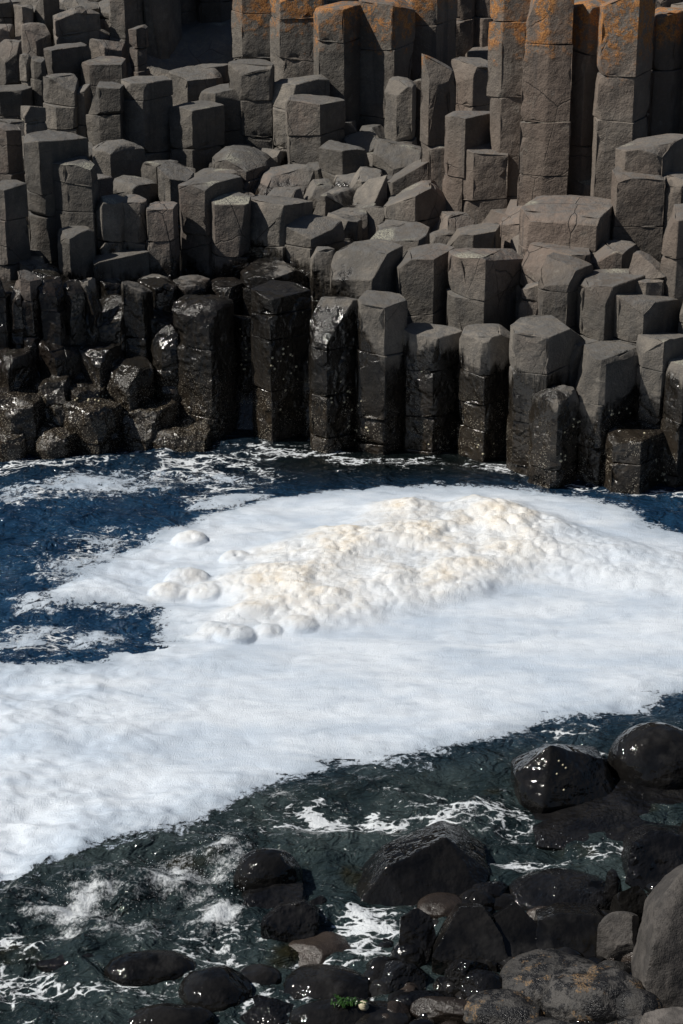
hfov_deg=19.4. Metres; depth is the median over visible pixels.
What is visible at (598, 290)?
basalt column
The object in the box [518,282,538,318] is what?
basalt column
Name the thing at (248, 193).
basalt column
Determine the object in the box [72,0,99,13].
basalt column
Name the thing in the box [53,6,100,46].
basalt column
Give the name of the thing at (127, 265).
basalt column
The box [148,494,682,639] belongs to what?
foam mound
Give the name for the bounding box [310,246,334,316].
basalt column
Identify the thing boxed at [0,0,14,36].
basalt column
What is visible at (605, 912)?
cobble
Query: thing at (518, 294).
basalt column
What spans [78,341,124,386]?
rock
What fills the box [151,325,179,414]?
basalt column
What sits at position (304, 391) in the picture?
basalt column
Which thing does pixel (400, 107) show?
basalt column
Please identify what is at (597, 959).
cobble
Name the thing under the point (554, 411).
basalt column
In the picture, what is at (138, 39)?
basalt column
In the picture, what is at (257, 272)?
basalt column
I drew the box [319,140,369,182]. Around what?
basalt column
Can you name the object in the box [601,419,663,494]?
basalt column
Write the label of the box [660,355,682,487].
basalt column
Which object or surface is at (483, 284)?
basalt column
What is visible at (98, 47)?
basalt column
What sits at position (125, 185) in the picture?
basalt column
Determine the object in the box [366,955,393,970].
cobble
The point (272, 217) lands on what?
basalt column
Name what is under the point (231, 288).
basalt column
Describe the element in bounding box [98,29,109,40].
basalt column
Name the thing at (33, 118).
basalt column
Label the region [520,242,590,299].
basalt column
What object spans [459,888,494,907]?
cobble
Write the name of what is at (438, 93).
basalt column
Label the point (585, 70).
basalt column
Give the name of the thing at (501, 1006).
boulder
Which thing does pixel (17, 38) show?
basalt column
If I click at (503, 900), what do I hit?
cobble
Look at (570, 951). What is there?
cobble
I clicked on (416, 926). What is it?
boulder
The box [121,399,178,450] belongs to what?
basalt column
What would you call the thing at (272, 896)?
boulder
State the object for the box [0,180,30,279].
basalt column
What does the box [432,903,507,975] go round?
boulder
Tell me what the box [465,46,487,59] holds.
basalt column
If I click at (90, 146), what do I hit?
basalt column
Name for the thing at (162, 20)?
basalt column
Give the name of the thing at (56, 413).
basalt column
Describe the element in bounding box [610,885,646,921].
boulder
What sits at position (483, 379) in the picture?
basalt column
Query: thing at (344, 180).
basalt column
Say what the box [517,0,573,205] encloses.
basalt column
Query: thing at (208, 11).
basalt column
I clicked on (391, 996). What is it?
cobble
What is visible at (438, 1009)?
boulder
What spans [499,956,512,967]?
cobble
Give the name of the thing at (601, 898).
cobble
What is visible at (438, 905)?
boulder
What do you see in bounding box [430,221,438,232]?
basalt column
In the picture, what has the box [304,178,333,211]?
basalt column
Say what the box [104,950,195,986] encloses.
boulder
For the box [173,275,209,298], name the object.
basalt column
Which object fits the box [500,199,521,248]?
basalt column
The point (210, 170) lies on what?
basalt column
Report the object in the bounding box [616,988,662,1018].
boulder
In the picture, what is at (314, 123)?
basalt column
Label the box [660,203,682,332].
basalt column
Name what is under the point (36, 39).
basalt column
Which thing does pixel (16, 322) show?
basalt column
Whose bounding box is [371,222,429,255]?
basalt column
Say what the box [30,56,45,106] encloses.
basalt column
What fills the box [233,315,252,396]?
basalt column
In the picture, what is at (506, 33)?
basalt column
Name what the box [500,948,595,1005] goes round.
boulder
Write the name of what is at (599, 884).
cobble
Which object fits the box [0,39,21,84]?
basalt column
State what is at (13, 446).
basalt column
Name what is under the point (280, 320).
basalt column
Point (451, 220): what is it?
basalt column
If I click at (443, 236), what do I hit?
basalt column
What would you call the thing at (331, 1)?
basalt column
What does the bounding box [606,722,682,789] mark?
boulder
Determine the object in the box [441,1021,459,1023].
cobble
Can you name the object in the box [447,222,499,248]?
basalt column
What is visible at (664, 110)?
basalt column
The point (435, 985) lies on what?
cobble
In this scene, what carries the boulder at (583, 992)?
on the shore ground
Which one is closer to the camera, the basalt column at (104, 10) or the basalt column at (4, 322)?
the basalt column at (4, 322)
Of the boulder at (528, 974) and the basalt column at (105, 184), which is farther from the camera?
the basalt column at (105, 184)
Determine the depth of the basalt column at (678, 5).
21.60 m
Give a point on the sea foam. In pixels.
(186, 725)
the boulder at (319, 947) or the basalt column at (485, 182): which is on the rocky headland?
the basalt column at (485, 182)
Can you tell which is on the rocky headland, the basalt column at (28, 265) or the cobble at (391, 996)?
the basalt column at (28, 265)
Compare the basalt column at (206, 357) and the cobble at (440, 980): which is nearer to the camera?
the cobble at (440, 980)
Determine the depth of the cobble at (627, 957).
10.17 m
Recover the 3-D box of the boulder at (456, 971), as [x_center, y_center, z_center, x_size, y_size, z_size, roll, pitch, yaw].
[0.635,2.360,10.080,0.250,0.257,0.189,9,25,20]
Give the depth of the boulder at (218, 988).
10.00 m
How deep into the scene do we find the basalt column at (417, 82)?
20.27 m
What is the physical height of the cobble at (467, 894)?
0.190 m
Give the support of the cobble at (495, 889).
on the shore ground
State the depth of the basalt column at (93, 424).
16.95 m
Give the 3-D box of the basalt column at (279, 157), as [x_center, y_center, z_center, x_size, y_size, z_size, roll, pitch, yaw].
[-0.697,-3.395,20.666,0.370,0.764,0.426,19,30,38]
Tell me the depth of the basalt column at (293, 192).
19.44 m
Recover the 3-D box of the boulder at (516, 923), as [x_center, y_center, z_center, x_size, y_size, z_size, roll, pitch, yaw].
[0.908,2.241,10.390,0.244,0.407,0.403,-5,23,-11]
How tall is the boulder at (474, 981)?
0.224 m
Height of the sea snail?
0.050 m
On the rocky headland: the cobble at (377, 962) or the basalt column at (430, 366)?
the basalt column at (430, 366)
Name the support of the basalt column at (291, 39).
on the rocky headland
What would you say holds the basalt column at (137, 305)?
on the rocky headland
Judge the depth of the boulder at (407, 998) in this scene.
9.95 m
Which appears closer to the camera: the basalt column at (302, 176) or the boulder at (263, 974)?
the boulder at (263, 974)
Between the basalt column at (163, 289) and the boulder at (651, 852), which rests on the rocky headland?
the basalt column at (163, 289)
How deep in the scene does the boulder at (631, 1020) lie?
9.52 m
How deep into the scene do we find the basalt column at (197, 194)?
17.88 m
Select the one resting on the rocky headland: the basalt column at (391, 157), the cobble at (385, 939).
the basalt column at (391, 157)
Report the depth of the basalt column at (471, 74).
20.60 m
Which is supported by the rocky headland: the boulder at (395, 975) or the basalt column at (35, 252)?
the basalt column at (35, 252)
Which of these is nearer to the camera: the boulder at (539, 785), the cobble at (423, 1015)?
the cobble at (423, 1015)
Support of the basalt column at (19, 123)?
on the rocky headland
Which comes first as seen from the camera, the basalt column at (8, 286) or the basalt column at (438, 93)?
the basalt column at (8, 286)
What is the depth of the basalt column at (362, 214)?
18.67 m
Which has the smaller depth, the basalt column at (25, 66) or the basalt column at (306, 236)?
the basalt column at (306, 236)
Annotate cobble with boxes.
[363,969,379,981]
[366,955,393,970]
[369,978,391,996]
[378,941,393,947]
[382,1013,388,1017]
[383,938,393,943]
[387,1001,408,1012]
[388,990,404,1000]
[400,985,416,991]
[404,982,418,989]
[409,1017,435,1023]
[418,1013,427,1017]
[432,918,438,926]
[432,981,438,989]
[436,976,445,990]
[439,979,458,994]
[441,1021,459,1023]
[455,991,464,999]
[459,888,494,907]
[461,888,477,898]
[462,899,493,914]
[472,881,507,897]
[485,959,498,972]
[493,893,515,910]
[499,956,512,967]
[526,906,546,918]
[556,947,584,957]
[587,880,604,888]
[587,956,606,963]
[592,889,610,909]
[600,909,611,914]
[621,952,632,961]
[626,963,631,974]
[644,881,659,892]
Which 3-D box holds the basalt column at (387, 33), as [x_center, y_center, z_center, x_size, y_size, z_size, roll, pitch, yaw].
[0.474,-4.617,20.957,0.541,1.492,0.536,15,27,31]
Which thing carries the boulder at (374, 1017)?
on the shore ground
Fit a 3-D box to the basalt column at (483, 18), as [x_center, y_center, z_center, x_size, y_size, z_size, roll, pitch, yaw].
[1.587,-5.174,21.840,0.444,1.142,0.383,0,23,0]
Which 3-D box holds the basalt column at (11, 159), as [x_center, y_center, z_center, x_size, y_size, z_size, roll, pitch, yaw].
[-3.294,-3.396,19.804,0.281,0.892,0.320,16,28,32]
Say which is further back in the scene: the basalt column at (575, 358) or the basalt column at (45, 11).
the basalt column at (45, 11)
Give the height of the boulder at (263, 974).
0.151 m
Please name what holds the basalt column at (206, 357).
on the rocky headland
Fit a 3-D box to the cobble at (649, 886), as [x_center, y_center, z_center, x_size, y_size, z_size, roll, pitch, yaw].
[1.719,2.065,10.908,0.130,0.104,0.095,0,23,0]
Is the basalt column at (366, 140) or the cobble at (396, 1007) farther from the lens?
the basalt column at (366, 140)
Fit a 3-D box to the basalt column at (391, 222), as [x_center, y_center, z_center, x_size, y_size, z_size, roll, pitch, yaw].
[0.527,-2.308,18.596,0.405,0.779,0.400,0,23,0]
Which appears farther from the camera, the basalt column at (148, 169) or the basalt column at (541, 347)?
the basalt column at (148, 169)
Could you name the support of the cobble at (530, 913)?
on the shore ground
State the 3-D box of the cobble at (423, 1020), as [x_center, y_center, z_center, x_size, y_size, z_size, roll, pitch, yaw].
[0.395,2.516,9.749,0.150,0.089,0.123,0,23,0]
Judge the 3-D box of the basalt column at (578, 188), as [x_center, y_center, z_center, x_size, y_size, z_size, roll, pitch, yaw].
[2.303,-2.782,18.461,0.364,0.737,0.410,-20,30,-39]
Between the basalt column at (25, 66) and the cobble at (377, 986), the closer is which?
the cobble at (377, 986)
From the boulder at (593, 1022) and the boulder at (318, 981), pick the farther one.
the boulder at (318, 981)
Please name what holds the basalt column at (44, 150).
on the rocky headland
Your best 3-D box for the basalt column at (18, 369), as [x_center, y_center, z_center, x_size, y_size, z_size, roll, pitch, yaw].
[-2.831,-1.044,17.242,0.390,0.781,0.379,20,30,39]
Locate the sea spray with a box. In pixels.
[29,800,617,988]
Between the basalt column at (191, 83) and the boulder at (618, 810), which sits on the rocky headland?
the basalt column at (191, 83)
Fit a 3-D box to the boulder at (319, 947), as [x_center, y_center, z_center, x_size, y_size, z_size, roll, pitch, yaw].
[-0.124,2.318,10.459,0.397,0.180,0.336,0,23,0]
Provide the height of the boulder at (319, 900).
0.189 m
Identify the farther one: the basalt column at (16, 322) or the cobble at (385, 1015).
the basalt column at (16, 322)
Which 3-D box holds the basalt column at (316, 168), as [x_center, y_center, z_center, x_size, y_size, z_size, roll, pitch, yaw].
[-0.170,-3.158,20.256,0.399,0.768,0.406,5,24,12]
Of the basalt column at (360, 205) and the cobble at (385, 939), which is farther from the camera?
the basalt column at (360, 205)
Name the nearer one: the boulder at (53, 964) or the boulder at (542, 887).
the boulder at (53, 964)
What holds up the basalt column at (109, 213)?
on the rocky headland
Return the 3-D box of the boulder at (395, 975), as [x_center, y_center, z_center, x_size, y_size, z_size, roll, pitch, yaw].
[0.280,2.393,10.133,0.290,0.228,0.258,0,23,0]
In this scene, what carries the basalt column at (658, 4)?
on the rocky headland
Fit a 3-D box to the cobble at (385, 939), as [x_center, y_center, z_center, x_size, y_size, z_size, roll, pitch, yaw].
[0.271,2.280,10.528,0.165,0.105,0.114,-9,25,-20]
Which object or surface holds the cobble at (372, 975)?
on the shore ground
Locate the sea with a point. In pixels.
(334, 827)
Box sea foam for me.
[0,465,682,882]
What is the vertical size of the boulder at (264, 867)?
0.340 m
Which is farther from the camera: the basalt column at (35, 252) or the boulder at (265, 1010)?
the basalt column at (35, 252)
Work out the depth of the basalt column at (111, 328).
17.28 m
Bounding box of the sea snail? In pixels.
[358,1000,368,1010]
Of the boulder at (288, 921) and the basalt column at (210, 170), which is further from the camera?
the basalt column at (210, 170)
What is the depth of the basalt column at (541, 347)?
16.29 m
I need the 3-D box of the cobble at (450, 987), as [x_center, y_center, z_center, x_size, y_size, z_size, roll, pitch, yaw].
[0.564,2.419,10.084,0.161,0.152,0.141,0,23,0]
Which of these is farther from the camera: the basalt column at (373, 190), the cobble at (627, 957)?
the basalt column at (373, 190)
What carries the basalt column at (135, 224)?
on the rocky headland
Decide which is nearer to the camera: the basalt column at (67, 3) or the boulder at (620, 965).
the boulder at (620, 965)
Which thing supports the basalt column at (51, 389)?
on the rocky headland
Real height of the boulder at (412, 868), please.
0.447 m
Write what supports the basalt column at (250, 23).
on the rocky headland
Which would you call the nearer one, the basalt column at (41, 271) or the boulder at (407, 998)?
the boulder at (407, 998)
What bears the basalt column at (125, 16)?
on the rocky headland
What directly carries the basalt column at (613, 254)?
on the rocky headland
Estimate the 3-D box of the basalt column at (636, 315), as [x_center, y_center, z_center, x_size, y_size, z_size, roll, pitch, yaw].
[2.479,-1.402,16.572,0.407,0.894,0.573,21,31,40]
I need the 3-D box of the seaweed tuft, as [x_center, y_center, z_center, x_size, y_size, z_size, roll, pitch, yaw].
[0.037,2.405,9.841,0.185,0.025,0.111,0,23,0]
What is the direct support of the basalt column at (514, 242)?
on the rocky headland
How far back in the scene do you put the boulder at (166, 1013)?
9.81 m
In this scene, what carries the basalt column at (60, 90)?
on the rocky headland
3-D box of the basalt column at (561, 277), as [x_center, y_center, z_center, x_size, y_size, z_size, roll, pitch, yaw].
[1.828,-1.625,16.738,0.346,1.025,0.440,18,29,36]
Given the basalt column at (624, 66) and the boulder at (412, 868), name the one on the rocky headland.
the basalt column at (624, 66)
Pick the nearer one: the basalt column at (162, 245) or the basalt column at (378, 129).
the basalt column at (162, 245)
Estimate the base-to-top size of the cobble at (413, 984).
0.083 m
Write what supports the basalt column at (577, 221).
on the rocky headland
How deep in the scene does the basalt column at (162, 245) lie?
17.69 m
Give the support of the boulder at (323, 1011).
on the shore ground
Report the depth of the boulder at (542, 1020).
9.47 m
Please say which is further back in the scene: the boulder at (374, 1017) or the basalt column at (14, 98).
the basalt column at (14, 98)
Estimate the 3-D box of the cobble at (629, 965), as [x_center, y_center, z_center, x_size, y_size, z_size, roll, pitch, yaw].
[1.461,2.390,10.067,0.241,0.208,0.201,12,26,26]
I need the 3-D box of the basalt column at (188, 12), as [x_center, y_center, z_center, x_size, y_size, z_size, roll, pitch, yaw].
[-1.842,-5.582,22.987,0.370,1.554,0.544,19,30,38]
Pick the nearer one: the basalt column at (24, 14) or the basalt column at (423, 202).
the basalt column at (423, 202)
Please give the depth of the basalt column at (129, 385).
17.15 m
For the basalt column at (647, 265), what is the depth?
16.48 m
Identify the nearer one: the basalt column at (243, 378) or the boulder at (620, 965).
the boulder at (620, 965)
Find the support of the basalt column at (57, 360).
on the rocky headland
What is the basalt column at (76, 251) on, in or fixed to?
on the rocky headland
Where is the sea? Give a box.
[0,429,682,1023]
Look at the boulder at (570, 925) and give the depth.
10.31 m
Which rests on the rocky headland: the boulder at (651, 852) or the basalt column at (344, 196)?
the basalt column at (344, 196)
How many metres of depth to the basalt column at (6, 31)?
21.57 m
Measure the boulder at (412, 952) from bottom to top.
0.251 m
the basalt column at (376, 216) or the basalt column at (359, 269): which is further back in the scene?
the basalt column at (376, 216)
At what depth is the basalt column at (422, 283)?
17.11 m
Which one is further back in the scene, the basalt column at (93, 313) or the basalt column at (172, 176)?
the basalt column at (172, 176)
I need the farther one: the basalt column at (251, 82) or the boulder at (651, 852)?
the basalt column at (251, 82)
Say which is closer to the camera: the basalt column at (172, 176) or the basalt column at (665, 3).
the basalt column at (172, 176)
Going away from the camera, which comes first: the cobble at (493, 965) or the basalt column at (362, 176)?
the cobble at (493, 965)
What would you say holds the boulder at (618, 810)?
on the shore ground
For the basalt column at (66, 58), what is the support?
on the rocky headland
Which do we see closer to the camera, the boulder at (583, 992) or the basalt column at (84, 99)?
the boulder at (583, 992)
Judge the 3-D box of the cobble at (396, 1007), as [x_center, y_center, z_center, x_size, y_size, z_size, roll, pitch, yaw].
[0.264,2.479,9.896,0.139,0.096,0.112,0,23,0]
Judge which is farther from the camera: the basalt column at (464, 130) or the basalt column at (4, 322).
the basalt column at (464, 130)
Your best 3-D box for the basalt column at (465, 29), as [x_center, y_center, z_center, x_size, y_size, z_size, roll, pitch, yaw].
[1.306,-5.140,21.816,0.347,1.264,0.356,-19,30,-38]
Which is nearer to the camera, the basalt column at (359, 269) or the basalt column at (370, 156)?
the basalt column at (359, 269)
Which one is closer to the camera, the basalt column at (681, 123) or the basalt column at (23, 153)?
the basalt column at (681, 123)
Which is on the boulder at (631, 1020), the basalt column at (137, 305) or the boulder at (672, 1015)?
the boulder at (672, 1015)
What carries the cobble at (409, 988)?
on the shore ground
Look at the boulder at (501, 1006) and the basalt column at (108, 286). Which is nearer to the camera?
the boulder at (501, 1006)
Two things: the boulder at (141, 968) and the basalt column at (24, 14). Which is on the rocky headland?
the basalt column at (24, 14)
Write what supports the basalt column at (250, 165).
on the rocky headland
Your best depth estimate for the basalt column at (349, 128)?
20.59 m
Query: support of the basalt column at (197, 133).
on the rocky headland
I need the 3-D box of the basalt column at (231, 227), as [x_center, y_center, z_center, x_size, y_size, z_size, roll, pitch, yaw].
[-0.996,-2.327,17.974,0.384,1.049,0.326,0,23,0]
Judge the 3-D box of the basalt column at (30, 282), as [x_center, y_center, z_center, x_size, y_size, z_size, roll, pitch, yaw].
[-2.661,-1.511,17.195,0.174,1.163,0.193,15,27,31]
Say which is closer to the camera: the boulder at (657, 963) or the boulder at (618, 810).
the boulder at (657, 963)
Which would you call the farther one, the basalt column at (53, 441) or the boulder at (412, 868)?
the basalt column at (53, 441)
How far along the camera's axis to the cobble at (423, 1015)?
9.83 m
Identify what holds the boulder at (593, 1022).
on the shore ground
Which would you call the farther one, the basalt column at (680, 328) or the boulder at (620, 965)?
the basalt column at (680, 328)
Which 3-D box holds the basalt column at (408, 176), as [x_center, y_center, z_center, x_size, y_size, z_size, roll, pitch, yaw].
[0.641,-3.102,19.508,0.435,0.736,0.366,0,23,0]
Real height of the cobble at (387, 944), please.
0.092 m
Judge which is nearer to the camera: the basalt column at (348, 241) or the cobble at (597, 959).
the cobble at (597, 959)
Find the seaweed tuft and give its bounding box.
[330,994,367,1007]
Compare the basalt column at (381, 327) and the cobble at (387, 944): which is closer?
the cobble at (387, 944)
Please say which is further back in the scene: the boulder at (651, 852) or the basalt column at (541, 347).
the basalt column at (541, 347)
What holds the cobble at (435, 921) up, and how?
in the sea
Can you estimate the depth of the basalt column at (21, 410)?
16.89 m
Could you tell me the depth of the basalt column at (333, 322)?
16.84 m
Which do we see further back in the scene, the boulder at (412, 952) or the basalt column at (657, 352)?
the basalt column at (657, 352)
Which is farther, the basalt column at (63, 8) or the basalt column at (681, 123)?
the basalt column at (63, 8)
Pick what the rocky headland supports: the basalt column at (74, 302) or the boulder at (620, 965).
the basalt column at (74, 302)
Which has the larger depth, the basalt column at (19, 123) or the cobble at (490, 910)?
the basalt column at (19, 123)
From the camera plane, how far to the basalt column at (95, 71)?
21.04 m
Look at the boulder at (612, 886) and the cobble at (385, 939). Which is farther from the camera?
the boulder at (612, 886)
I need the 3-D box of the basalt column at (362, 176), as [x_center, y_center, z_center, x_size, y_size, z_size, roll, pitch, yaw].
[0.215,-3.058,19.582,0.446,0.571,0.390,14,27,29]
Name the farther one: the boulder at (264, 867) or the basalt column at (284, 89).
the basalt column at (284, 89)
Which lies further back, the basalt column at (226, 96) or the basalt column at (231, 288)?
the basalt column at (226, 96)
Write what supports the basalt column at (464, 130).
on the rocky headland
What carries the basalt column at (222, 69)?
on the rocky headland
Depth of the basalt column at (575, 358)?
16.37 m
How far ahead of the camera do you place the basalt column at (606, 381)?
16.21 m
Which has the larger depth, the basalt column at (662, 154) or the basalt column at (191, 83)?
the basalt column at (191, 83)
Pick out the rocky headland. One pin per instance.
(211, 42)
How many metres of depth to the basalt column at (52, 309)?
17.06 m
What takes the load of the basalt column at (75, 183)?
on the rocky headland
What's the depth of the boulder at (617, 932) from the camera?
10.17 m
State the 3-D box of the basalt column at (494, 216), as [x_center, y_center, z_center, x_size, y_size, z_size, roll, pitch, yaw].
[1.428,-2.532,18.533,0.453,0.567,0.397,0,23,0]
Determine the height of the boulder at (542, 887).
0.216 m
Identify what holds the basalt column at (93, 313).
on the rocky headland
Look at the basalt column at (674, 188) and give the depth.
17.00 m
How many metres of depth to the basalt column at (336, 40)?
20.62 m
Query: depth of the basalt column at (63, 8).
21.97 m
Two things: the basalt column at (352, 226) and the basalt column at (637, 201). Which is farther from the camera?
the basalt column at (352, 226)
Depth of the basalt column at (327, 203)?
18.97 m
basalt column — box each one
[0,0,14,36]
[0,24,13,41]
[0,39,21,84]
[0,84,32,118]
[0,118,24,135]
[0,122,24,182]
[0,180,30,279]
[0,279,17,297]
[0,280,11,349]
[0,344,38,391]
[0,386,43,453]
[0,426,28,461]
[9,280,23,348]
[13,4,33,36]
[14,36,22,53]
[18,270,41,371]
[19,53,31,85]
[19,255,45,271]
[20,0,36,5]
[21,22,50,56]
[21,106,46,218]
[22,136,24,170]
[23,130,88,266]
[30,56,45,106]
[30,249,46,262]
[31,374,71,420]
[31,421,76,459]
[32,263,67,307]
[33,0,59,46]
[34,0,67,12]
[36,338,80,379]
[38,276,67,345]
[42,73,78,134]
[43,42,90,86]
[48,405,64,426]
[52,156,98,266]
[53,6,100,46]
[58,226,95,281]
[59,0,72,8]
[63,279,85,346]
[63,398,122,454]
[68,378,105,402]
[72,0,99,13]
[77,84,90,141]
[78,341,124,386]
[80,56,126,103]
[81,277,103,344]
[86,81,124,145]
[88,142,93,161]
[89,38,127,77]
[92,139,144,180]
[93,249,149,292]
[95,194,125,254]
[97,174,112,196]
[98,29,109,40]
[99,0,109,30]
[99,278,121,299]
[99,293,127,355]
[105,356,154,410]
[109,0,143,62]
[113,175,158,204]
[121,76,172,160]
[121,280,153,363]
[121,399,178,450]
[123,194,147,249]
[128,25,149,76]
[137,274,177,312]
[141,160,178,201]
[143,0,181,58]
[146,201,179,280]
[151,308,173,361]
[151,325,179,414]
[152,415,212,452]
[157,161,193,249]
[168,66,222,105]
[169,100,224,172]
[172,294,238,439]
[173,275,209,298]
[178,173,242,277]
[180,0,196,24]
[194,167,244,190]
[195,0,231,22]
[195,63,228,83]
[199,83,243,148]
[209,277,244,315]
[210,192,250,278]
[212,145,278,193]
[228,59,274,148]
[231,0,271,61]
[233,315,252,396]
[240,258,308,315]
[243,191,254,196]
[248,195,312,262]
[250,280,311,441]
[254,164,314,196]
[257,148,286,165]
[267,187,303,198]
[270,0,323,81]
[271,74,329,150]
[284,214,344,294]
[285,94,345,164]
[300,354,310,436]
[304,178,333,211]
[306,162,322,178]
[309,296,357,452]
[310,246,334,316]
[313,1,361,131]
[313,193,343,215]
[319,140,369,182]
[320,187,354,205]
[327,0,358,3]
[327,212,361,240]
[330,239,402,346]
[331,207,367,240]
[332,172,355,186]
[340,203,375,208]
[342,120,356,135]
[343,130,379,152]
[344,238,355,245]
[348,167,382,191]
[352,175,386,206]
[355,290,407,454]
[357,205,384,239]
[358,0,414,130]
[360,124,385,138]
[367,152,372,167]
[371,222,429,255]
[372,139,420,175]
[377,219,408,230]
[384,76,416,145]
[384,180,445,231]
[387,159,428,200]
[395,243,453,324]
[402,322,461,454]
[406,0,457,80]
[413,79,420,145]
[420,54,455,190]
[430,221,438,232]
[430,229,454,244]
[437,211,474,230]
[442,111,489,211]
[446,248,523,331]
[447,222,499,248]
[450,57,489,110]
[456,0,475,57]
[457,323,510,461]
[462,143,508,224]
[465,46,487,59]
[474,0,492,46]
[482,208,510,247]
[486,0,530,205]
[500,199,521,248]
[506,315,583,475]
[510,234,518,252]
[515,285,521,321]
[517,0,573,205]
[518,195,612,286]
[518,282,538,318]
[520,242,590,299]
[527,385,579,488]
[537,252,592,331]
[567,178,590,195]
[568,0,604,181]
[568,337,598,386]
[574,340,637,484]
[576,269,644,340]
[590,0,655,198]
[590,240,638,269]
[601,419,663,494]
[611,166,665,263]
[611,293,678,345]
[615,133,682,175]
[629,250,665,295]
[633,332,682,428]
[645,7,682,136]
[655,0,662,8]
[658,0,680,6]
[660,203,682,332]
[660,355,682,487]
[661,172,682,258]
[671,2,682,7]
[678,304,682,333]
[679,61,682,133]
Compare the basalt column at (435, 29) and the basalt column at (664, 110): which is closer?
the basalt column at (664, 110)
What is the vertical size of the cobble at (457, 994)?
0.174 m
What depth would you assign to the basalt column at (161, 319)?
17.36 m
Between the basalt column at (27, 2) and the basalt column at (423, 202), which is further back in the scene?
the basalt column at (27, 2)
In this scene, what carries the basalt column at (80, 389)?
on the rocky headland
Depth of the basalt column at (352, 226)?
18.34 m
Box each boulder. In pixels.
[36,953,92,971]
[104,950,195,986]
[129,1003,214,1023]
[178,965,252,1011]
[233,847,302,892]
[239,964,281,984]
[239,994,293,1023]
[241,880,302,908]
[260,899,319,942]
[283,964,370,999]
[288,931,351,966]
[289,997,379,1023]
[309,895,326,904]
[355,1000,411,1023]
[356,821,489,905]
[378,960,425,991]
[390,942,429,966]
[392,990,455,1009]
[398,908,435,963]
[409,996,466,1023]
[417,892,461,917]
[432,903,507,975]
[444,958,491,990]
[459,969,502,998]
[463,988,544,1023]
[492,902,537,956]
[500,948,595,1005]
[508,868,604,910]
[511,744,613,813]
[517,1016,572,1023]
[533,774,682,850]
[534,902,605,957]
[541,963,644,1022]
[572,1021,612,1023]
[596,911,638,961]
[599,960,629,973]
[603,869,621,901]
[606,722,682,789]
[608,1015,642,1023]
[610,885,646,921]
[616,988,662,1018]
[621,824,682,889]
[631,864,682,1007]
[640,1007,682,1023]
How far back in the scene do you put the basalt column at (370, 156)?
20.09 m
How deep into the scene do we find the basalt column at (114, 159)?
19.59 m
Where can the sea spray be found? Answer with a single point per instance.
(216, 875)
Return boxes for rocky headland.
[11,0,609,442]
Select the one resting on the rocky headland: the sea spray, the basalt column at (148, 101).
the basalt column at (148, 101)
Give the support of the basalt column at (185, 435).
on the rocky headland
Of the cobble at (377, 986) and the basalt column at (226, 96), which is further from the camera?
the basalt column at (226, 96)
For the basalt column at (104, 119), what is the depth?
20.06 m

